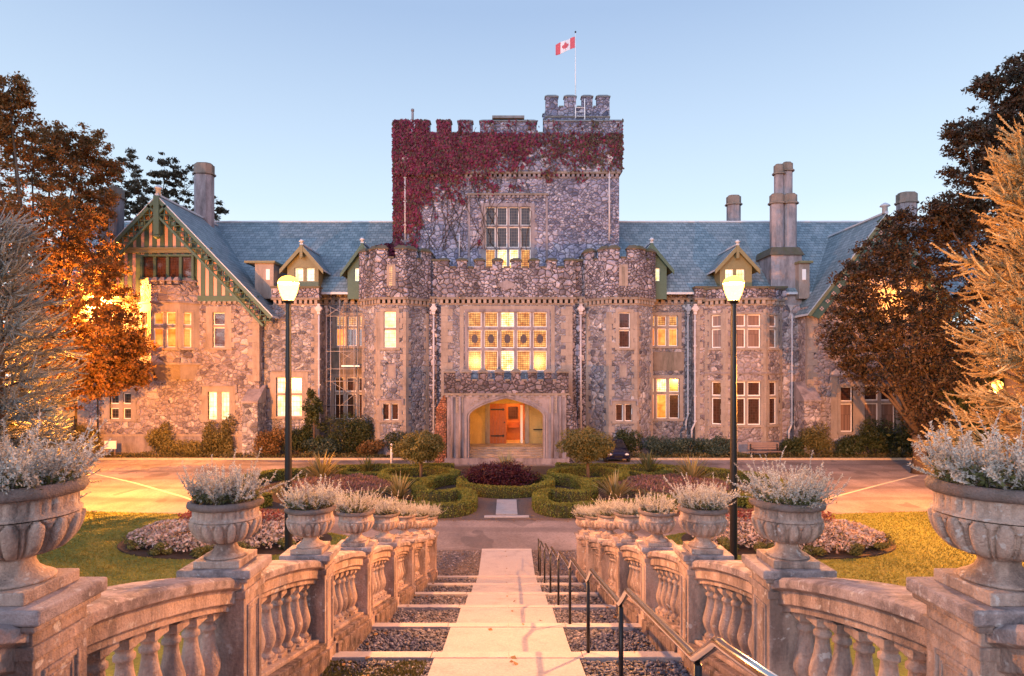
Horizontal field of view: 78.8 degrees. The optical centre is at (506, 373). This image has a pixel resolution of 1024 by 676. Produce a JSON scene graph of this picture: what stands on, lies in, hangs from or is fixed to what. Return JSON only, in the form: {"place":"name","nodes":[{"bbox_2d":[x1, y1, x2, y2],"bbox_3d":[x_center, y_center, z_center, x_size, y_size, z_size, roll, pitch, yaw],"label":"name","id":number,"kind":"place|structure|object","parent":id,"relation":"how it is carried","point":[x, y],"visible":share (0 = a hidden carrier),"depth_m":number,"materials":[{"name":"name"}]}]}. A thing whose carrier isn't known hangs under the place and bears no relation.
{"place":"outdoors","nodes":[
{"label":"outdoors","id":0,"kind":"place"},
{"bbox_2d":[37,510,349,675],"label":"lawn","id":1,"kind":"structure","parent":0,"point":[110,670],"depth_m":20.42,"materials":[{"name":"green plant"}]},
{"bbox_2d":[0,204,102,498],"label":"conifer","id":2,"kind":"object","parent":1,"relation":"on","point":[15,397],"visible":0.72,"depth_m":25.33,"materials":[{"name":"grey plant"}]},
{"bbox_2d":[117,528,331,558],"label":"flower bed soil","id":3,"kind":"structure","parent":1,"relation":"on","point":[143,551],"depth_m":21.22,"materials":[{"name":"brown soil"}]},
{"bbox_2d":[126,514,322,551],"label":"bedding plants","id":4,"kind":"object","parent":3,"relation":"on","point":[179,526],"visible":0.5,"depth_m":21.48,"materials":[{"name":"pink plant"}]},
{"bbox_2d":[277,276,298,551],"bbox_3d":[-4.030,1.621,11.500,0.380,6.840,0.380,0,0,0],"label":"street lamp","id":5,"kind":"object","parent":1,"relation":"on","point":[288,280],"visible":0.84,"depth_m":11.45,"materials":[{"name":"black metal"}]},
{"bbox_2d":[92,450,405,457],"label":"planting bed","id":6,"kind":"object","parent":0,"point":[254,457],"depth_m":44.48,"materials":[{"name":"soil"}]},
{"bbox_2d":[64,421,102,453],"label":"shrub","id":7,"kind":"object","parent":6,"relation":"on","point":[83,431],"visible":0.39,"depth_m":45.54,"materials":[{"name":"green plant"}]},
{"bbox_2d":[145,421,175,454],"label":"shrub","id":8,"kind":"object","parent":6,"relation":"on","point":[162,437],"visible":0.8,"depth_m":45.34,"materials":[{"name":"green plant"}]},
{"bbox_2d":[162,439,211,455],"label":"shrub","id":9,"kind":"object","parent":6,"relation":"on","point":[190,447],"visible":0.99,"depth_m":44.68,"materials":[{"name":"green plant"}]},
{"bbox_2d":[201,414,236,453],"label":"shrub","id":10,"kind":"object","parent":6,"relation":"on","point":[224,443],"visible":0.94,"depth_m":45.40,"materials":[{"name":"green plant"}]},
{"bbox_2d":[252,425,284,455],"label":"shrub","id":11,"kind":"object","parent":6,"relation":"on","point":[269,442],"visible":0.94,"depth_m":44.69,"materials":[{"name":"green plant"}]},
{"bbox_2d":[298,387,326,453],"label":"tree","id":12,"kind":"object","parent":6,"relation":"on","point":[312,407],"visible":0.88,"depth_m":45.27,"materials":[{"name":"green plant"}]},
{"bbox_2d":[302,437,341,456],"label":"shrub","id":13,"kind":"object","parent":6,"relation":"on","point":[317,447],"visible":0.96,"depth_m":44.78,"materials":[{"name":"green plant"}]},
{"bbox_2d":[326,300,361,447],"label":"scaffold","id":14,"kind":"object","parent":6,"relation":"on","point":[343,381],"visible":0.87,"depth_m":46.88,"materials":[{"name":"grey metal"}]},
{"bbox_2d":[321,412,374,454],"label":"shrub","id":15,"kind":"object","parent":6,"relation":"on","point":[355,438],"visible":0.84,"depth_m":45.52,"materials":[{"name":"green plant"}]},
{"bbox_2d":[484,499,528,517],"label":"path","id":16,"kind":"structure","parent":0,"point":[506,508],"depth_m":27.58,"materials":[{"name":"grey concrete"}]},
{"bbox_2d":[78,460,935,557],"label":"road","id":17,"kind":"structure","parent":0,"point":[912,494],"depth_m":31.96,"materials":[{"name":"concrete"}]},
{"bbox_2d":[74,458,412,459],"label":"kerb","id":18,"kind":"structure","parent":17,"relation":"on","point":[243,459],"depth_m":43.90,"materials":[{"name":"concrete"}]},
{"bbox_2d":[593,458,940,459],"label":"kerb","id":19,"kind":"structure","parent":17,"relation":"on","point":[776,459],"depth_m":43.90,"materials":[{"name":"concrete"}]},
{"bbox_2d":[885,316,1023,460],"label":"shrub","id":20,"kind":"object","parent":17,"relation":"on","point":[963,406],"visible":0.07,"depth_m":40.51,"materials":[{"name":"green plant"}]},
{"bbox_2d":[217,466,801,518],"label":"garden soil","id":21,"kind":"structure","parent":0,"point":[277,502],"depth_m":32.18,"materials":[{"name":"brown soil"}]},
{"bbox_2d":[295,450,345,478],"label":"spiky plant","id":22,"kind":"object","parent":21,"relation":"on","point":[318,467],"visible":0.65,"depth_m":34.50,"materials":[{"name":"green plant"}]},
{"bbox_2d":[271,472,404,498],"bbox_3d":[-8.768,5.816,32.988,7.019,0.744,7.010,0,0,0],"label":"heather bed","id":23,"kind":"object","parent":21,"relation":"on","point":[365,482],"visible":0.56,"depth_m":32.28,"materials":[{"name":"plant"}]},
{"bbox_2d":[225,462,454,507],"bbox_3d":[-9.697,5.799,35.139,6.758,0.731,13.361,0,0,39],"label":"box hedge","id":24,"kind":"object","parent":21,"relation":"on","point":[279,476],"visible":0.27,"depth_m":36.00,"materials":[{"name":"green plant"}]},
{"bbox_2d":[334,473,477,517],"bbox_3d":[-3.265,5.813,29.806,6.256,0.701,8.710,0,0,35],"label":"box hedge","id":25,"kind":"object","parent":21,"relation":"on","point":[465,504],"visible":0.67,"depth_m":29.21,"materials":[{"name":"green plant"}]},
{"bbox_2d":[389,429,446,476],"bbox_3d":[-5.035,4.689,35.322,3.365,3.010,2.944,0,0,0],"label":"standard tree","id":26,"kind":"object","parent":21,"relation":"on","point":[420,447],"visible":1,"depth_m":34.69,"materials":[{"name":"green plant"}]},
{"bbox_2d":[377,465,460,487],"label":"box hedge","id":27,"kind":"object","parent":21,"relation":"on","point":[428,470],"visible":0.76,"depth_m":36.18,"materials":[{"name":"green plant"}]},
{"bbox_2d":[460,459,542,486],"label":"shrub","id":28,"kind":"object","parent":21,"relation":"on","point":[507,472],"visible":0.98,"depth_m":32.78,"materials":[{"name":"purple plant"}]},
{"bbox_2d":[456,474,554,498],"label":"box hedge","id":29,"kind":"object","parent":21,"relation":"on","point":[505,491],"visible":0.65,"depth_m":30.66,"materials":[{"name":"green plant"}]},
{"bbox_2d":[437,497,575,519],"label":"garden gravel","id":30,"kind":"structure","parent":21,"relation":"on","point":[486,506],"depth_m":27.31,"materials":[{"name":"gravel"}]},
{"bbox_2d":[553,426,616,477],"bbox_3d":[4.431,4.576,35.276,3.642,3.235,3.671,0,0,0],"label":"standard tree","id":31,"kind":"object","parent":21,"relation":"on","point":[583,446],"visible":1,"depth_m":34.54,"materials":[{"name":"green plant"}]},
{"bbox_2d":[546,465,629,487],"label":"box hedge","id":32,"kind":"object","parent":21,"relation":"on","point":[602,472],"visible":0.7,"depth_m":35.97,"materials":[{"name":"green plant"}]},
{"bbox_2d":[531,472,679,517],"bbox_3d":[3.091,5.814,29.795,6.236,0.691,8.722,0,0,-36],"label":"box hedge","id":33,"kind":"object","parent":21,"relation":"on","point":[583,492],"visible":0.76,"depth_m":28.42,"materials":[{"name":"green plant"}]},
{"bbox_2d":[590,468,639,498],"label":"spiky plant","id":34,"kind":"object","parent":21,"relation":"on","point":[613,489],"visible":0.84,"depth_m":29.79,"materials":[{"name":"green plant"}]},
{"bbox_2d":[555,462,787,507],"bbox_3d":[9.497,5.782,35.132,6.756,0.754,13.381,0,0,-39],"label":"box hedge","id":35,"kind":"object","parent":21,"relation":"on","point":[724,473],"visible":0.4,"depth_m":36.01,"materials":[{"name":"green plant"}]},
{"bbox_2d":[608,471,742,496],"bbox_3d":[8.800,5.818,32.996,7.034,0.735,7.007,0,0,0],"label":"heather bed","id":36,"kind":"object","parent":21,"relation":"on","point":[671,478],"visible":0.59,"depth_m":32.38,"materials":[{"name":"pink plant"}]},
{"bbox_2d":[667,453,718,480],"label":"spiky plant","id":37,"kind":"object","parent":21,"relation":"on","point":[689,470],"visible":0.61,"depth_m":34.38,"materials":[{"name":"green plant"}]},
{"bbox_2d":[0,0,1023,376],"label":"sky","id":38,"kind":"structure","parent":0,"point":[293,105],"materials":[{"name":"blue"}]},
{"bbox_2d":[631,450,910,457],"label":"planting bed","id":39,"kind":"object","parent":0,"point":[774,457],"depth_m":44.48,"materials":[{"name":"soil"}]},
{"bbox_2d":[92,450,935,457],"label":"ground cover","id":40,"kind":"object","parent":39,"relation":"on","point":[342,455],"visible":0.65,"depth_m":44.52,"materials":[{"name":"green plant"}]},
{"bbox_2d":[640,434,677,455],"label":"shrub","id":41,"kind":"object","parent":39,"relation":"on","point":[662,447],"visible":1,"depth_m":44.65,"materials":[{"name":"green plant"}]},
{"bbox_2d":[667,436,702,456],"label":"shrub","id":42,"kind":"object","parent":39,"relation":"on","point":[685,444],"visible":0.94,"depth_m":44.78,"materials":[{"name":"green plant"}]},
{"bbox_2d":[696,435,729,456],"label":"shrub","id":43,"kind":"object","parent":39,"relation":"on","point":[722,446],"visible":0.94,"depth_m":44.70,"materials":[{"name":"green plant"}]},
{"bbox_2d":[798,422,835,456],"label":"shrub","id":44,"kind":"object","parent":39,"relation":"on","point":[817,440],"visible":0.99,"depth_m":44.63,"materials":[{"name":"green plant"}]},
{"bbox_2d":[833,434,866,456],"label":"shrub","id":45,"kind":"object","parent":39,"relation":"on","point":[844,445],"visible":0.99,"depth_m":44.72,"materials":[{"name":"green plant"}]},
{"bbox_2d":[853,416,897,455],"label":"shrub","id":46,"kind":"object","parent":39,"relation":"on","point":[880,440],"visible":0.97,"depth_m":44.70,"materials":[{"name":"green plant"}]},
{"bbox_2d":[664,511,1023,675],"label":"lawn","id":47,"kind":"structure","parent":0,"point":[903,670],"depth_m":20.38,"materials":[{"name":"green plant"}]},
{"bbox_2d":[723,276,744,559],"bbox_3d":[4.190,1.621,11.500,0.380,6.840,0.380,0,0,0],"label":"street lamp","id":48,"kind":"object","parent":47,"relation":"on","point":[732,280],"visible":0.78,"depth_m":11.45,"materials":[{"name":"black metal"}]},
{"bbox_2d":[681,529,895,558],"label":"flower bed soil","id":49,"kind":"structure","parent":47,"relation":"on","point":[832,554],"depth_m":21.14,"materials":[{"name":"brown soil"}]},
{"bbox_2d":[692,514,887,552],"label":"bedding plants","id":50,"kind":"object","parent":49,"relation":"on","point":[840,530],"visible":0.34,"depth_m":21.43,"materials":[{"name":"pink plant"}]},
{"bbox_2d":[907,111,1023,473],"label":"conifer","id":51,"kind":"object","parent":47,"relation":"on","point":[1010,182],"visible":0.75,"depth_m":15.91,"materials":[{"name":"orange plant"}]},
{"label":"ground","id":52,"kind":"structure","parent":0,"visible":0},
{"bbox_2d":[0,71,163,441],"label":"tree","id":53,"kind":"object","parent":52,"relation":"on","point":[117,363],"visible":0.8,"depth_m":39.86,"materials":[{"name":"brown plant"}]},
{"bbox_2d":[105,147,228,220],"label":"tree","id":54,"kind":"object","parent":52,"relation":"on","point":[134,187],"visible":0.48,"depth_m":65.61,"materials":[{"name":"green plant"}]},
{"bbox_2d":[0,531,438,675],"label":"balustrade","id":55,"kind":"object","parent":52,"relation":"on","point":[287,613],"visible":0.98,"depth_m":4.93,"materials":[{"name":"stone"}]},
{"bbox_2d":[0,475,89,605],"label":"urn","id":56,"kind":"object","parent":55,"relation":"on","point":[35,522],"visible":0.94,"depth_m":2.81,"materials":[{"name":"stone"}]},
{"bbox_2d":[0,407,111,493],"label":"potted plant","id":57,"kind":"object","parent":56,"relation":"in","point":[25,470],"visible":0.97,"depth_m":2.88,"materials":[{"name":"grey plant"}]},
{"bbox_2d":[186,494,263,568],"bbox_3d":[-2.301,1.289,5.113,0.583,0.520,0.587,0,0,0],"label":"urn","id":58,"kind":"object","parent":55,"relation":"on","point":[224,528],"visible":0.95,"depth_m":4.93,"materials":[{"name":"stone"}]},
{"bbox_2d":[177,448,302,504],"bbox_3d":[-2.242,0.855,5.154,0.832,0.453,0.834,0,0,36],"label":"potted plant","id":59,"kind":"object","parent":58,"relation":"on","point":[237,489],"visible":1,"depth_m":4.99,"materials":[{"name":"grey plant"}]},
{"bbox_2d":[284,503,335,553],"bbox_3d":[-2.297,1.815,7.311,0.587,0.520,0.583,0,0,-1],"label":"urn","id":60,"kind":"object","parent":55,"relation":"on","point":[311,525],"visible":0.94,"depth_m":7.13,"materials":[{"name":"stone"}]},
{"bbox_2d":[276,473,343,510],"bbox_3d":[-2.301,1.379,7.319,0.774,0.428,0.797,0,0,-22],"label":"potted plant","id":61,"kind":"object","parent":60,"relation":"on","point":[303,500],"visible":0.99,"depth_m":7.19,"materials":[{"name":"grey plant"}]},
{"bbox_2d":[336,508,374,546],"bbox_3d":[-2.299,2.341,9.507,0.583,0.520,0.587,0,0,0],"label":"urn","id":62,"kind":"object","parent":55,"relation":"on","point":[356,525],"visible":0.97,"depth_m":9.33,"materials":[{"name":"stone"}]},
{"bbox_2d":[333,479,387,514],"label":"potted plant","id":63,"kind":"object","parent":62,"relation":"in","point":[365,504],"visible":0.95,"depth_m":9.38,"materials":[{"name":"grey plant"}]},
{"bbox_2d":[372,511,399,541],"bbox_3d":[-2.301,2.866,11.713,0.583,0.520,0.587,0,0,-1],"label":"urn","id":64,"kind":"object","parent":55,"relation":"on","point":[384,524],"visible":0.87,"depth_m":11.53,"materials":[{"name":"stone"}]},
{"bbox_2d":[359,490,406,514],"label":"potted plant","id":65,"kind":"object","parent":64,"relation":"on","point":[392,507],"visible":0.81,"depth_m":11.60,"materials":[{"name":"grey plant"}]},
{"bbox_2d":[395,512,416,538],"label":"urn","id":66,"kind":"object","parent":55,"relation":"on","point":[406,523],"visible":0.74,"depth_m":13.73,"materials":[{"name":"stone"}]},
{"bbox_2d":[12,95,994,464],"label":"castle","id":67,"kind":"structure","parent":52,"relation":"on","point":[580,307],"depth_m":46.50,"materials":[{"name":"stone"}]},
{"bbox_2d":[101,388,138,420],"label":"window","id":68,"kind":"structure","parent":67,"relation":"in","point":[124,406],"depth_m":46.05,"materials":[{"name":"stone"}]},
{"bbox_2d":[150,310,178,349],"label":"window","id":69,"kind":"structure","parent":67,"relation":"in","point":[164,323],"depth_m":45.15,"materials":[{"name":"glass"}]},
{"bbox_2d":[139,254,195,279],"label":"window","id":70,"kind":"structure","parent":67,"relation":"in","point":[182,266],"depth_m":45.87,"materials":[{"name":"brown glass"}]},
{"bbox_2d":[180,310,194,349],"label":"window","id":71,"kind":"structure","parent":67,"relation":"in","point":[187,317],"depth_m":45.52,"materials":[{"name":"glass"}]},
{"bbox_2d":[203,306,233,349],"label":"window","id":72,"kind":"structure","parent":67,"relation":"in","point":[223,325],"depth_m":45.96,"materials":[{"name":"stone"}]},
{"bbox_2d":[199,385,237,421],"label":"window","id":73,"kind":"structure","parent":67,"relation":"in","point":[222,398],"depth_m":45.97,"materials":[{"name":"stone"}]},
{"bbox_2d":[267,372,310,418],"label":"window","id":74,"kind":"structure","parent":67,"relation":"in","point":[300,385],"depth_m":46.58,"materials":[{"name":"glass"}]},
{"bbox_2d":[331,312,361,347],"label":"window","id":75,"kind":"structure","parent":67,"relation":"in","point":[348,321],"depth_m":48.75,"materials":[{"name":"glass"}]},
{"bbox_2d":[331,374,361,420],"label":"window","id":76,"kind":"structure","parent":67,"relation":"in","point":[348,386],"depth_m":48.75,"materials":[{"name":"glass"}]},
{"bbox_2d":[377,308,401,349],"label":"window","id":77,"kind":"structure","parent":67,"relation":"in","point":[389,325],"depth_m":45.47,"materials":[{"name":"glass"}]},
{"bbox_2d":[376,399,404,422],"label":"window","id":78,"kind":"structure","parent":67,"relation":"in","point":[392,410],"depth_m":45.46,"materials":[{"name":"stone"}]},
{"bbox_2d":[490,404,505,443],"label":"door","id":79,"kind":"structure","parent":67,"relation":"in","point":[497,412],"depth_m":46.24,"materials":[{"name":"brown wood"}]},
{"bbox_2d":[376,118,624,256],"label":"creeper","id":80,"kind":"object","parent":67,"relation":"attached to","point":[492,142],"visible":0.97,"depth_m":49.67,"materials":[{"name":"red plant"}]},
{"bbox_2d":[465,309,549,372],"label":"window","id":81,"kind":"structure","parent":67,"relation":"in","point":[507,340],"depth_m":46.69,"materials":[{"name":"glass"}]},
{"bbox_2d":[479,203,536,267],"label":"window","id":82,"kind":"structure","parent":67,"relation":"in","point":[508,245],"depth_m":50.19,"materials":[{"name":"glass"}]},
{"bbox_2d":[613,309,635,349],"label":"window","id":83,"kind":"structure","parent":67,"relation":"in","point":[624,325],"depth_m":45.47,"materials":[{"name":"stone"}]},
{"bbox_2d":[610,399,638,423],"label":"window","id":84,"kind":"structure","parent":67,"relation":"in","point":[621,409],"depth_m":45.46,"materials":[{"name":"stone"}]},
{"bbox_2d":[652,312,682,347],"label":"window","id":85,"kind":"structure","parent":67,"relation":"in","point":[665,327],"depth_m":48.65,"materials":[{"name":"glass"}]},
{"bbox_2d":[652,375,683,420],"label":"window","id":86,"kind":"structure","parent":67,"relation":"in","point":[667,395],"depth_m":48.75,"materials":[{"name":"glass"}]},
{"bbox_2d":[708,312,723,349],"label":"window","id":87,"kind":"structure","parent":67,"relation":"in","point":[715,319],"depth_m":46.96,"materials":[{"name":"glass"}]},
{"bbox_2d":[708,380,723,426],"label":"window","id":88,"kind":"structure","parent":67,"relation":"in","point":[715,386],"depth_m":46.96,"materials":[{"name":"glass"}]},
{"bbox_2d":[730,312,763,349],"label":"window","id":89,"kind":"structure","parent":67,"relation":"in","point":[749,324],"depth_m":46.45,"materials":[{"name":"glass"}]},
{"bbox_2d":[737,380,763,426],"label":"window","id":90,"kind":"structure","parent":67,"relation":"in","point":[749,392],"depth_m":46.48,"materials":[{"name":"glass"}]},
{"bbox_2d":[768,312,779,349],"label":"window","id":91,"kind":"structure","parent":67,"relation":"in","point":[773,318],"depth_m":47.04,"materials":[{"name":"glass"}]},
{"bbox_2d":[768,380,779,426],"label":"window","id":92,"kind":"structure","parent":67,"relation":"in","point":[773,385],"depth_m":47.04,"materials":[{"name":"stone"}]},
{"bbox_2d":[837,384,856,433],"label":"window","id":93,"kind":"structure","parent":67,"relation":"in","point":[845,391],"depth_m":46.15,"materials":[{"name":"glass"}]},
{"bbox_2d":[862,383,897,433],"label":"window","id":94,"kind":"structure","parent":67,"relation":"in","point":[878,406],"depth_m":46.19,"materials":[{"name":"glass"}]},
{"bbox_2d":[332,549,680,675],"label":"stairway","id":95,"kind":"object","parent":52,"relation":"on","point":[534,644],"visible":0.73,"depth_m":9.32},
{"bbox_2d":[322,659,426,675],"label":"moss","id":96,"kind":"object","parent":95,"relation":"on","point":[408,671],"visible":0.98,"depth_m":6.92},
{"bbox_2d":[437,550,576,575],"bbox_3d":[0.000,6.247,19.905,5.000,0.285,3.190,0,0,0],"label":"gravel margin","id":97,"kind":"object","parent":95,"relation":"on","point":[474,563],"visible":0.18,"depth_m":19.98,"materials":[{"name":"grey gravel"}]},
{"bbox_2d":[320,550,693,675],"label":"gravel","id":98,"kind":"structure","parent":95,"relation":"on","point":[598,640],"depth_m":9.18,"materials":[{"name":"grey gravel"}]},
{"bbox_2d":[537,538,778,675],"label":"handrail","id":99,"kind":"object","parent":95,"relation":"on","point":[750,665],"visible":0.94,"depth_m":4.32,"materials":[{"name":"metal"}]},
{"bbox_2d":[574,531,1023,675],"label":"balustrade","id":100,"kind":"object","parent":52,"relation":"on","point":[779,622],"visible":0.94,"depth_m":4.75,"materials":[{"name":"stone"}]},
{"bbox_2d":[596,513,617,538],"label":"urn","id":101,"kind":"object","parent":100,"relation":"on","point":[606,522],"visible":0.76,"depth_m":13.73,"materials":[{"name":"stone"}]},
{"bbox_2d":[613,511,641,541],"bbox_3d":[2.303,2.866,11.711,0.587,0.520,0.583,0,0,1],"label":"urn","id":102,"kind":"object","parent":100,"relation":"on","point":[629,525],"visible":0.84,"depth_m":11.53,"materials":[{"name":"stone"}]},
{"bbox_2d":[638,507,676,546],"bbox_3d":[2.303,2.341,9.511,0.587,0.520,0.583,0,0,-1],"label":"urn","id":103,"kind":"object","parent":100,"relation":"on","point":[657,525],"visible":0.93,"depth_m":9.33,"materials":[{"name":"stone"}]},
{"bbox_2d":[636,485,677,513],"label":"potted plant","id":104,"kind":"object","parent":103,"relation":"in","point":[664,506],"visible":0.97,"depth_m":9.41,"materials":[{"name":"grey plant"}]},
{"bbox_2d":[677,503,728,553],"bbox_3d":[2.301,1.815,7.307,0.583,0.520,0.587,0,0,0],"label":"urn","id":105,"kind":"object","parent":100,"relation":"on","point":[702,526],"visible":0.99,"depth_m":7.13,"materials":[{"name":"stone"}]},
{"bbox_2d":[664,472,743,509],"bbox_3d":[2.316,1.352,7.300,0.834,0.497,0.850,0,0,-5],"label":"potted plant","id":106,"kind":"object","parent":105,"relation":"on","point":[703,499],"visible":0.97,"depth_m":7.19,"materials":[{"name":"grey plant"}]},
{"bbox_2d":[749,495,826,568],"bbox_3d":[2.301,1.289,5.107,0.583,0.520,0.587,0,0,1],"label":"urn","id":107,"kind":"object","parent":100,"relation":"on","point":[787,529],"visible":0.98,"depth_m":4.93,"materials":[{"name":"stone"}]},
{"bbox_2d":[699,446,850,510],"bbox_3d":[2.319,0.858,5.089,0.903,0.462,1.113,0,0,-33],"label":"potted plant","id":108,"kind":"object","parent":107,"relation":"in","point":[789,492],"visible":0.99,"depth_m":4.96,"materials":[{"name":"grey plant"}]},
{"bbox_2d":[924,474,1023,605],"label":"urn","id":109,"kind":"object","parent":100,"relation":"on","point":[984,525],"visible":0.96,"depth_m":2.79,"materials":[{"name":"stone"}]},
{"bbox_2d":[906,404,1023,490],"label":"potted plant","id":110,"kind":"object","parent":109,"relation":"on","point":[960,465],"visible":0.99,"depth_m":2.86,"materials":[{"name":"grey plant"}]},
{"bbox_2d":[813,205,995,474],"bbox_3d":[24.061,-1.883,37.704,9.818,16.607,6.176,0,0,0],"label":"tree","id":111,"kind":"object","parent":52,"relation":"on","point":[914,413],"visible":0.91,"depth_m":37.55,"materials":[{"name":"brown plant"}]},
{"bbox_2d":[913,50,1023,461],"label":"tree","id":112,"kind":"object","parent":52,"relation":"on","point":[952,220],"visible":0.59,"depth_m":33.80,"materials":[{"name":"brown plant"}]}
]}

